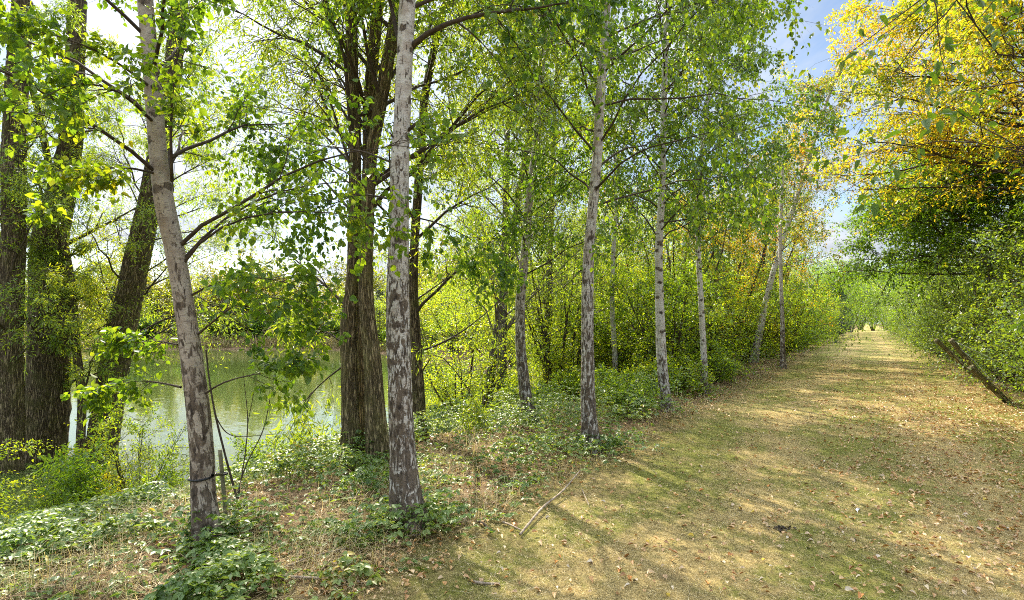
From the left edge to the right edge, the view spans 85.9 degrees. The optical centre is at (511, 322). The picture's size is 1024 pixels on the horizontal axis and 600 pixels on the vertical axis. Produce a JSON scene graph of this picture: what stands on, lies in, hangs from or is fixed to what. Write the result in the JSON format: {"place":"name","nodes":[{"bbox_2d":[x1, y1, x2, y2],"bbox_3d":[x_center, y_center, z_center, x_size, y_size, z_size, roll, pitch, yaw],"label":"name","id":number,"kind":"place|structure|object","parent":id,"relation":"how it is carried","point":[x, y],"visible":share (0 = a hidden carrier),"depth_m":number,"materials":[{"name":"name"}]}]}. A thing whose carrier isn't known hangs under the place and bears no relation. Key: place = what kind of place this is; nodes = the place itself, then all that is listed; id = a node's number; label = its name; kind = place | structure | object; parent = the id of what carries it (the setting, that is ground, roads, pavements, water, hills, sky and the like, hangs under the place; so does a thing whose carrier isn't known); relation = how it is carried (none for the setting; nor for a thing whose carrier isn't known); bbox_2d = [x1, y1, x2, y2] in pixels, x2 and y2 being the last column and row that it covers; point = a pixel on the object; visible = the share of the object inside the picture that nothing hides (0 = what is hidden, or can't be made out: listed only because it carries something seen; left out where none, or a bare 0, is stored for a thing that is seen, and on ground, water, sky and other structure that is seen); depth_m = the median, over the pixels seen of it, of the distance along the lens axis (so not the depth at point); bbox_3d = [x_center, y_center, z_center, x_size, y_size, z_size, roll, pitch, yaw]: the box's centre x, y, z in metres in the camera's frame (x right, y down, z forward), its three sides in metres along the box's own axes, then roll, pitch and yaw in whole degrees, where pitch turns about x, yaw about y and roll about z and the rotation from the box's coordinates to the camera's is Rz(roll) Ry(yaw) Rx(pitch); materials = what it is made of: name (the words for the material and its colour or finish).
{"place":"outdoors","nodes":[
{"label":"outdoors","id":0,"kind":"place"},
{"bbox_2d":[0,349,530,517],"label":"lake water","id":1,"kind":"structure","parent":0,"point":[229,398],"depth_m":20.48,"materials":[{"name":"green liquid"}]},
{"bbox_2d":[0,324,1023,599],"bbox_3d":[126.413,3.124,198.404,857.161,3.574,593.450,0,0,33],"label":"ground","id":2,"kind":"structure","parent":0,"point":[874,348],"depth_m":4.80,"materials":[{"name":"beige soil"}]},
{"bbox_2d":[0,438,52,517],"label":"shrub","id":3,"kind":"object","parent":2,"relation":"on","point":[13,458],"visible":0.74,"depth_m":8.00,"materials":[{"name":"green plant"}]},
{"bbox_2d":[26,451,79,509],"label":"tall weed","id":4,"kind":"object","parent":2,"relation":"on","point":[35,481],"visible":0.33,"depth_m":6.61,"materials":[{"name":"green plant"}]},
{"bbox_2d":[30,457,86,508],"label":"tall weed","id":5,"kind":"object","parent":2,"relation":"on","point":[52,493],"visible":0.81,"depth_m":6.19,"materials":[{"name":"green plant"}]},
{"bbox_2d":[24,71,114,455],"bbox_3d":[-9.829,-1.309,12.345,2.265,11.611,2.159,0,0,-37],"label":"willow tree","id":6,"kind":"object","parent":2,"relation":"on","point":[77,361],"visible":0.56,"depth_m":12.35,"materials":[{"name":"green plant"}]},
{"bbox_2d":[44,447,100,503],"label":"tall weed","id":7,"kind":"object","parent":2,"relation":"on","point":[62,456],"visible":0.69,"depth_m":6.46,"materials":[{"name":"green plant"}]},
{"bbox_2d":[0,0,149,473],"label":"willow tree","id":8,"kind":"object","parent":2,"relation":"on","point":[13,248],"visible":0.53,"depth_m":11.33,"materials":[{"name":"green plant"}]},
{"bbox_2d":[58,427,115,503],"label":"tall weed","id":9,"kind":"object","parent":2,"relation":"on","point":[101,456],"visible":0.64,"depth_m":6.83,"materials":[{"name":"green plant"}]},
{"bbox_2d":[0,0,214,462],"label":"willow tree","id":10,"kind":"object","parent":2,"relation":"on","point":[48,411],"visible":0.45,"depth_m":12.29,"materials":[{"name":"green plant"}]},
{"bbox_2d":[31,381,224,509],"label":"young tree","id":11,"kind":"object","parent":2,"relation":"on","point":[120,470],"visible":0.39,"depth_m":8.93,"materials":[{"name":"green plant"}]},
{"bbox_2d":[137,314,172,338],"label":"shrub","id":12,"kind":"object","parent":2,"relation":"on","point":[147,332],"visible":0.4,"depth_m":65.77,"materials":[{"name":"green plant"}]},
{"bbox_2d":[140,259,172,331],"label":"tree","id":13,"kind":"object","parent":2,"relation":"on","point":[166,282],"visible":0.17,"depth_m":69.76,"materials":[{"name":"green plant"}]},
{"bbox_2d":[150,449,180,486],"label":"tall weed","id":14,"kind":"object","parent":2,"relation":"on","point":[164,467],"visible":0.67,"depth_m":7.86,"materials":[{"name":"green plant"}]},
{"bbox_2d":[146,286,198,329],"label":"tree","id":15,"kind":"object","parent":2,"relation":"on","point":[168,304],"visible":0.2,"depth_m":69.23,"materials":[{"name":"green plant"}]},
{"bbox_2d":[30,0,316,454],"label":"willow tree","id":16,"kind":"object","parent":2,"relation":"on","point":[131,277],"visible":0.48,"depth_m":12.97,"materials":[{"name":"green plant"}]},
{"bbox_2d":[24,332,385,351],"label":"reeds","id":17,"kind":"object","parent":2,"relation":"on","point":[330,342],"visible":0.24,"depth_m":63.29,"materials":[{"name":"plant"}]},
{"bbox_2d":[218,449,227,523],"bbox_3d":[-2.282,1.346,4.355,0.089,0.676,0.031,0,0,-1],"label":"tree stake","id":18,"kind":"object","parent":2,"relation":"on","point":[222,478],"visible":0.68,"depth_m":4.34,"materials":[{"name":"brown wood"}]},
{"bbox_2d":[215,311,251,338],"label":"shrub","id":19,"kind":"object","parent":2,"relation":"on","point":[238,322],"visible":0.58,"depth_m":64.95,"materials":[{"name":"green plant"}]},
{"bbox_2d":[0,0,476,549],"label":"silver birch","id":20,"kind":"object","parent":2,"relation":"on","point":[194,380],"visible":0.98,"depth_m":3.72,"materials":[{"name":"green plant"}]},
{"bbox_2d":[205,350,273,499],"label":"dead sapling","id":21,"kind":"object","parent":2,"relation":"on","point":[225,456],"visible":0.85,"depth_m":5.02,"materials":[{"name":"brown wood"}]},
{"bbox_2d":[220,246,285,331],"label":"tree","id":22,"kind":"object","parent":2,"relation":"on","point":[254,273],"visible":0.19,"depth_m":70.33,"materials":[{"name":"green plant"}]},
{"bbox_2d":[136,0,614,472],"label":"willow tree","id":23,"kind":"object","parent":2,"relation":"on","point":[362,398],"visible":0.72,"depth_m":6.59,"materials":[{"name":"green plant"}]},
{"bbox_2d":[0,343,819,599],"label":"bramble undergrowth","id":24,"kind":"object","parent":2,"relation":"on","point":[248,561],"visible":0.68,"depth_m":4.33,"materials":[{"name":"green plant"}]},
{"bbox_2d":[259,0,582,441],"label":"willow tree","id":25,"kind":"object","parent":2,"relation":"on","point":[417,369],"visible":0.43,"depth_m":8.76,"materials":[{"name":"green plant"}]},
{"bbox_2d":[418,280,456,351],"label":"shore willow","id":26,"kind":"object","parent":2,"relation":"on","point":[430,332],"visible":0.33,"depth_m":46.89,"materials":[{"name":"green plant"}]},
{"bbox_2d":[418,258,478,338],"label":"tree","id":27,"kind":"object","parent":2,"relation":"on","point":[438,272],"visible":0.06,"depth_m":51.62,"materials":[{"name":"green plant"}]},
{"bbox_2d":[418,275,490,354],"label":"shore willow","id":28,"kind":"object","parent":2,"relation":"on","point":[442,330],"visible":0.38,"depth_m":42.85,"materials":[{"name":"green plant"}]},
{"bbox_2d":[427,276,495,353],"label":"shore willow","id":29,"kind":"object","parent":2,"relation":"on","point":[461,322],"visible":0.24,"depth_m":39.78,"materials":[{"name":"green plant"}]},
{"bbox_2d":[382,293,550,425],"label":"young tree","id":30,"kind":"object","parent":2,"relation":"on","point":[447,388],"visible":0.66,"depth_m":13.15,"materials":[{"name":"green plant"}]},
{"bbox_2d":[456,278,511,352],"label":"shore willow","id":31,"kind":"object","parent":2,"relation":"on","point":[480,316],"visible":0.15,"depth_m":37.78,"materials":[{"name":"green plant"}]},
{"bbox_2d":[428,345,544,417],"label":"young tree","id":32,"kind":"object","parent":2,"relation":"on","point":[484,378],"visible":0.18,"depth_m":14.85,"materials":[{"name":"green plant"}]},
{"bbox_2d":[380,0,614,412],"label":"willow tree","id":33,"kind":"object","parent":2,"relation":"on","point":[492,351],"visible":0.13,"depth_m":13.85,"materials":[{"name":"green plant"}]},
{"bbox_2d":[210,0,797,535],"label":"silver birch","id":34,"kind":"object","parent":2,"relation":"on","point":[404,484],"visible":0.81,"depth_m":4.26,"materials":[{"name":"green plant"}]},
{"bbox_2d":[417,1,604,413],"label":"willow tree","id":35,"kind":"object","parent":2,"relation":"on","point":[505,326],"visible":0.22,"depth_m":13.42,"materials":[{"name":"green plant"}]},
{"bbox_2d":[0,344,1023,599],"bbox_3d":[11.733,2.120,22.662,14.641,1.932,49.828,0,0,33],"label":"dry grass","id":36,"kind":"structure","parent":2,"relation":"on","point":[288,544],"depth_m":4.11,"materials":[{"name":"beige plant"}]},
{"bbox_2d":[1,340,1023,599],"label":"leaf litter","id":37,"kind":"object","parent":2,"relation":"on","point":[889,502],"visible":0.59,"depth_m":5.29,"materials":[{"name":"plant"}]},
{"bbox_2d":[489,374,566,409],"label":"shrub","id":38,"kind":"object","parent":2,"relation":"on","point":[515,386],"visible":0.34,"depth_m":11.82,"materials":[{"name":"green plant"}]},
{"bbox_2d":[455,179,610,389],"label":"young tree","id":39,"kind":"object","parent":2,"relation":"on","point":[555,283],"visible":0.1,"depth_m":17.37,"materials":[{"name":"green plant"}]},
{"bbox_2d":[409,0,662,424],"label":"silver birch","id":40,"kind":"object","parent":2,"relation":"on","point":[523,376],"visible":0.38,"depth_m":8.91,"materials":[{"name":"green plant"}]},
{"bbox_2d":[456,11,654,393],"bbox_3d":[1.602,-3.278,15.589,6.449,12.158,5.451,0,0,-10],"label":"willow tree","id":41,"kind":"object","parent":2,"relation":"on","point":[552,261],"visible":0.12,"depth_m":15.31,"materials":[{"name":"green plant"}]},
{"bbox_2d":[474,197,651,400],"bbox_3d":[1.114,-0.448,15.054,4.916,5.938,4.720,0,0,-45],"label":"young tree","id":42,"kind":"object","parent":2,"relation":"on","point":[544,336],"visible":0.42,"depth_m":14.85,"materials":[{"name":"green plant"}]},
{"bbox_2d":[511,275,638,389],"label":"young tree","id":43,"kind":"object","parent":2,"relation":"on","point":[568,341],"visible":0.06,"depth_m":17.02,"materials":[{"name":"green plant"}]},
{"bbox_2d":[547,365,616,404],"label":"shrub","id":44,"kind":"object","parent":2,"relation":"on","point":[571,383],"visible":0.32,"depth_m":13.14,"materials":[{"name":"green plant"}]},
{"bbox_2d":[525,305,651,394],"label":"young tree","id":45,"kind":"object","parent":2,"relation":"on","point":[596,351],"visible":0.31,"depth_m":15.19,"materials":[{"name":"green plant"}]},
{"bbox_2d":[545,100,656,336],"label":"silver birch","id":46,"kind":"object","parent":2,"relation":"on","point":[591,105],"visible":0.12,"depth_m":18.82,"materials":[{"name":"white plant"}]},
{"bbox_2d":[552,286,654,379],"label":"shrub","id":47,"kind":"object","parent":2,"relation":"on","point":[609,331],"visible":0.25,"depth_m":15.95,"materials":[{"name":"green plant"}]},
{"bbox_2d":[353,0,864,454],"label":"silver birch","id":48,"kind":"object","parent":2,"relation":"on","point":[589,424],"visible":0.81,"depth_m":6.74,"materials":[{"name":"green plant"}]},
{"bbox_2d":[569,362,657,405],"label":"shrub","id":49,"kind":"object","parent":2,"relation":"on","point":[613,372],"visible":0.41,"depth_m":11.01,"materials":[{"name":"green plant"}]},
{"bbox_2d":[553,189,676,367],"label":"young tree","id":50,"kind":"object","parent":2,"relation":"on","point":[609,260],"visible":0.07,"depth_m":19.26,"materials":[{"name":"green plant"}]},
{"bbox_2d":[541,8,696,375],"bbox_3d":[2.872,-2.955,14.746,4.204,10.205,4.614,0,0,6],"label":"silver birch","id":51,"kind":"object","parent":2,"relation":"on","point":[614,347],"visible":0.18,"depth_m":14.44,"materials":[{"name":"white plant"}]},
{"bbox_2d":[579,375,665,418],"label":"shrub","id":52,"kind":"object","parent":2,"relation":"on","point":[622,389],"visible":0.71,"depth_m":9.45,"materials":[{"name":"green plant"}]},
{"bbox_2d":[558,251,695,377],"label":"young tree","id":53,"kind":"object","parent":2,"relation":"on","point":[635,272],"visible":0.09,"depth_m":16.42,"materials":[{"name":"green plant"}]},
{"bbox_2d":[260,376,1023,599],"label":"fallen leaves","id":54,"kind":"object","parent":2,"relation":"on","point":[735,524],"visible":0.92,"depth_m":4.10,"materials":[{"name":"beige plant"}]},
{"bbox_2d":[619,351,722,397],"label":"shrub","id":55,"kind":"object","parent":2,"relation":"on","point":[690,363],"visible":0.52,"depth_m":12.17,"materials":[{"name":"green plant"}]},
{"bbox_2d":[594,256,749,390],"bbox_3d":[3.994,0.108,14.465,3.835,3.947,4.155,0,0,-34],"label":"shrub","id":56,"kind":"object","parent":2,"relation":"on","point":[678,315],"visible":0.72,"depth_m":13.95,"materials":[{"name":"green plant"}]},
{"bbox_2d":[606,245,756,361],"bbox_3d":[5.535,-0.173,18.948,4.657,4.762,4.978,0,0,-42],"label":"shrub","id":57,"kind":"object","parent":2,"relation":"on","point":[706,261],"visible":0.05,"depth_m":17.84,"materials":[{"name":"green plant"}]},
{"bbox_2d":[580,140,787,349],"bbox_3d":[5.403,-2.389,17.827,6.528,8.546,5.619,0,0,-24],"label":"autumn tree","id":58,"kind":"object","parent":2,"relation":"on","point":[673,251],"visible":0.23,"depth_m":17.59,"materials":[{"name":"green plant"}]},
{"bbox_2d":[609,263,767,378],"bbox_3d":[5.297,0.113,16.884,4.870,4.061,4.545,0,0,28],"label":"shrub","id":59,"kind":"object","parent":2,"relation":"on","point":[731,287],"visible":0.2,"depth_m":16.00,"materials":[{"name":"green plant"}]},
{"bbox_2d":[535,0,854,411],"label":"silver birch","id":60,"kind":"object","parent":2,"relation":"on","point":[662,366],"visible":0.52,"depth_m":9.48,"materials":[{"name":"white plant"}]},
{"bbox_2d":[673,348,743,386],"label":"shrub","id":61,"kind":"object","parent":2,"relation":"on","point":[732,364],"visible":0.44,"depth_m":14.12,"materials":[{"name":"green plant"}]},
{"bbox_2d":[601,0,820,394],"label":"silver birch","id":62,"kind":"object","parent":2,"relation":"on","point":[702,328],"visible":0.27,"depth_m":12.15,"materials":[{"name":"white plant"}]},
{"bbox_2d":[666,255,770,354],"bbox_3d":[7.428,-0.191,20.913,4.797,4.538,4.010,0,0,6],"label":"shrub","id":63,"kind":"object","parent":2,"relation":"on","point":[740,285],"visible":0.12,"depth_m":20.23,"materials":[{"name":"green plant"}]},
{"bbox_2d":[638,108,830,345],"bbox_3d":[8.657,-3.382,22.932,7.410,10.148,6.709,0,0,9],"label":"autumn tree","id":64,"kind":"object","parent":2,"relation":"on","point":[758,267],"visible":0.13,"depth_m":21.74,"materials":[{"name":"green plant"}]},
{"bbox_2d":[707,293,775,359],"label":"shrub","id":65,"kind":"object","parent":2,"relation":"on","point":[762,307],"visible":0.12,"depth_m":20.77,"materials":[{"name":"green plant"}]},
{"bbox_2d":[678,157,845,354],"bbox_3d":[11.663,-3.622,27.045,8.225,10.773,7.306,0,0,30],"label":"autumn tree","id":66,"kind":"object","parent":2,"relation":"on","point":[776,240],"visible":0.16,"depth_m":26.16,"materials":[{"name":"green plant"}]},
{"bbox_2d":[724,281,802,363],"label":"shrub","id":67,"kind":"object","parent":2,"relation":"on","point":[770,343],"visible":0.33,"depth_m":21.93,"materials":[{"name":"green plant"}]},
{"bbox_2d":[712,192,832,328],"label":"autumn tree","id":68,"kind":"object","parent":2,"relation":"on","point":[799,249],"visible":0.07,"depth_m":33.88,"materials":[{"name":"green plant"}]},
{"bbox_2d":[725,254,824,358],"bbox_3d":[11.223,-0.394,24.699,5.370,5.138,4.030,0,0,21],"label":"shrub","id":69,"kind":"object","parent":2,"relation":"on","point":[790,335],"visible":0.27,"depth_m":24.12,"materials":[{"name":"green plant"}]},
{"bbox_2d":[726,123,845,368],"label":"silver birch","id":70,"kind":"object","parent":2,"relation":"on","point":[782,364],"visible":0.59,"depth_m":18.94,"materials":[{"name":"green plant"}]},
{"bbox_2d":[747,289,832,351],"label":"shrub","id":71,"kind":"object","parent":2,"relation":"on","point":[816,327],"visible":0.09,"depth_m":29.25,"materials":[{"name":"green plant"}]},
{"bbox_2d":[760,269,840,354],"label":"shrub","id":72,"kind":"object","parent":2,"relation":"on","point":[805,328],"visible":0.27,"depth_m":26.21,"materials":[{"name":"green plant"}]},
{"bbox_2d":[740,44,877,362],"bbox_3d":[11.076,-4.408,20.896,5.153,12.568,4.863,0,0,33],"label":"silver birch","id":73,"kind":"object","parent":2,"relation":"on","point":[825,82],"visible":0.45,"depth_m":21.20,"materials":[{"name":"white plant"}]},
{"bbox_2d":[793,290,839,350],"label":"shrub","id":74,"kind":"object","parent":2,"relation":"on","point":[823,316],"visible":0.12,"depth_m":32.08,"materials":[{"name":"green plant"}]},
{"bbox_2d":[789,281,844,346],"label":"shrub","id":75,"kind":"object","parent":2,"relation":"on","point":[826,312],"visible":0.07,"depth_m":34.91,"materials":[{"name":"green plant"}]},
{"bbox_2d":[778,258,866,328],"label":"tunnel tree","id":76,"kind":"object","parent":2,"relation":"on","point":[815,272],"visible":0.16,"depth_m":49.96,"materials":[{"name":"green plant"}]},
{"bbox_2d":[790,259,870,338],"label":"tunnel tree","id":77,"kind":"object","parent":2,"relation":"on","point":[848,299],"visible":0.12,"depth_m":54.62,"materials":[{"name":"green plant"}]},
{"bbox_2d":[811,291,849,345],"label":"shrub","id":78,"kind":"object","parent":2,"relation":"on","point":[835,311],"visible":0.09,"depth_m":37.86,"materials":[{"name":"green plant"}]},
{"bbox_2d":[793,256,882,334],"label":"tunnel tree","id":79,"kind":"object","parent":2,"relation":"on","point":[852,304],"visible":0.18,"depth_m":60.09,"materials":[{"name":"green plant"}]},
{"bbox_2d":[819,279,864,342],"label":"shrub","id":80,"kind":"object","parent":2,"relation":"on","point":[843,319],"visible":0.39,"depth_m":42.69,"materials":[{"name":"green plant"}]},
{"bbox_2d":[759,0,1023,241],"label":"autumn tree","id":81,"kind":"object","parent":2,"relation":"on","point":[961,22],"visible":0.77,"depth_m":14.44,"materials":[{"name":"yellow plant"}]},
{"bbox_2d":[785,104,1023,351],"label":"oak tree","id":82,"kind":"object","parent":2,"relation":"on","point":[930,231],"visible":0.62,"depth_m":17.84,"materials":[{"name":"green plant"}]},
{"bbox_2d":[795,0,1023,356],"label":"blackthorn tree","id":83,"kind":"object","parent":2,"relation":"on","point":[950,45],"visible":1,"depth_m":2.60,"materials":[{"name":"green plant"}]},
{"bbox_2d":[874,270,959,349],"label":"hedge shrub","id":84,"kind":"object","parent":2,"relation":"on","point":[897,305],"visible":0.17,"depth_m":31.03,"materials":[{"name":"green plant"}]},
{"bbox_2d":[887,290,955,353],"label":"hedge shrub","id":85,"kind":"object","parent":2,"relation":"on","point":[909,322],"visible":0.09,"depth_m":27.77,"materials":[{"name":"green plant"}]},
{"bbox_2d":[882,272,969,357],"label":"hedge shrub","id":86,"kind":"object","parent":2,"relation":"on","point":[912,336],"visible":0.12,"depth_m":24.78,"materials":[{"name":"green plant"}]},
{"bbox_2d":[885,289,967,362],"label":"hedge shrub","id":87,"kind":"object","parent":2,"relation":"on","point":[920,327],"visible":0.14,"depth_m":22.42,"materials":[{"name":"green plant"}]},
{"bbox_2d":[900,259,995,365],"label":"hedge shrub","id":88,"kind":"object","parent":2,"relation":"on","point":[940,302],"visible":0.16,"depth_m":19.75,"materials":[{"name":"green plant"}]},
{"bbox_2d":[901,214,1006,334],"bbox_3d":[17.513,-1.353,19.495,6.056,6.272,6.058,0,0,-1],"label":"hedge shrub","id":89,"kind":"object","parent":2,"relation":"on","point":[952,278],"visible":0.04,"depth_m":20.20,"materials":[{"name":"green plant"}]},
{"bbox_2d":[888,293,1020,373],"bbox_3d":[14.523,0.513,16.840,4.566,2.970,4.004,0,0,-5],"label":"hedge shrub","id":90,"kind":"object","parent":2,"relation":"on","point":[931,325],"visible":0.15,"depth_m":17.39,"materials":[{"name":"green plant"}]},
{"bbox_2d":[905,251,1019,369],"bbox_3d":[15.744,-0.217,16.425,5.116,4.748,6.566,0,0,-7],"label":"hedge shrub","id":91,"kind":"object","parent":2,"relation":"on","point":[983,266],"visible":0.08,"depth_m":17.50,"materials":[{"name":"green plant"}]},
{"bbox_2d":[907,216,1023,383],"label":"hedge shrub","id":92,"kind":"object","parent":2,"relation":"on","point":[941,282],"visible":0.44,"depth_m":14.65,"materials":[{"name":"green plant"}]},
{"bbox_2d":[914,2,1023,205],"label":"autumn tree","id":93,"kind":"object","parent":2,"relation":"on","point":[1007,154],"visible":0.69,"depth_m":11.35,"materials":[{"name":"yellow plant"}]},
{"bbox_2d":[920,287,1023,394],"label":"hedge shrub","id":94,"kind":"object","parent":2,"relation":"on","point":[981,325],"visible":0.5,"depth_m":12.84,"materials":[{"name":"green plant"}]},
{"bbox_2d":[929,207,1023,376],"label":"hedge shrub","id":95,"kind":"object","parent":2,"relation":"on","point":[988,254],"visible":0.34,"depth_m":15.02,"materials":[{"name":"green plant"}]},
{"bbox_2d":[932,274,1023,407],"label":"hedge shrub","id":96,"kind":"object","parent":2,"relation":"on","point":[1007,369],"visible":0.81,"depth_m":10.90,"materials":[{"name":"green plant"}]},
{"bbox_2d":[956,176,1023,361],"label":"hedge shrub","id":97,"kind":"object","parent":2,"relation":"on","point":[995,242],"visible":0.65,"depth_m":12.63,"materials":[{"name":"green plant"}]},
{"bbox_2d":[968,365,1011,402],"bbox_3d":[9.562,1.337,10.900,1.027,0.990,0.114,0,0,0],"label":"log","id":98,"kind":"object","parent":2,"relation":"on","point":[978,373],"visible":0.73,"depth_m":10.86,"materials":[{"name":"brown wood"}]},
{"bbox_2d":[965,223,1023,406],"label":"hedge shrub","id":99,"kind":"object","parent":2,"relation":"on","point":[1009,310],"visible":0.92,"depth_m":9.51,"materials":[{"name":"green plant"}]},
{"bbox_2d":[969,221,1023,363],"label":"hedge shrub","id":100,"kind":"object","parent":2,"relation":"on","point":[1011,248],"visible":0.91,"depth_m":10.94,"materials":[{"name":"green plant"}]},
{"bbox_2d":[0,0,1023,323],"label":"sky","id":101,"kind":"structure","parent":0,"point":[109,21],"materials":[{"name":"white"}]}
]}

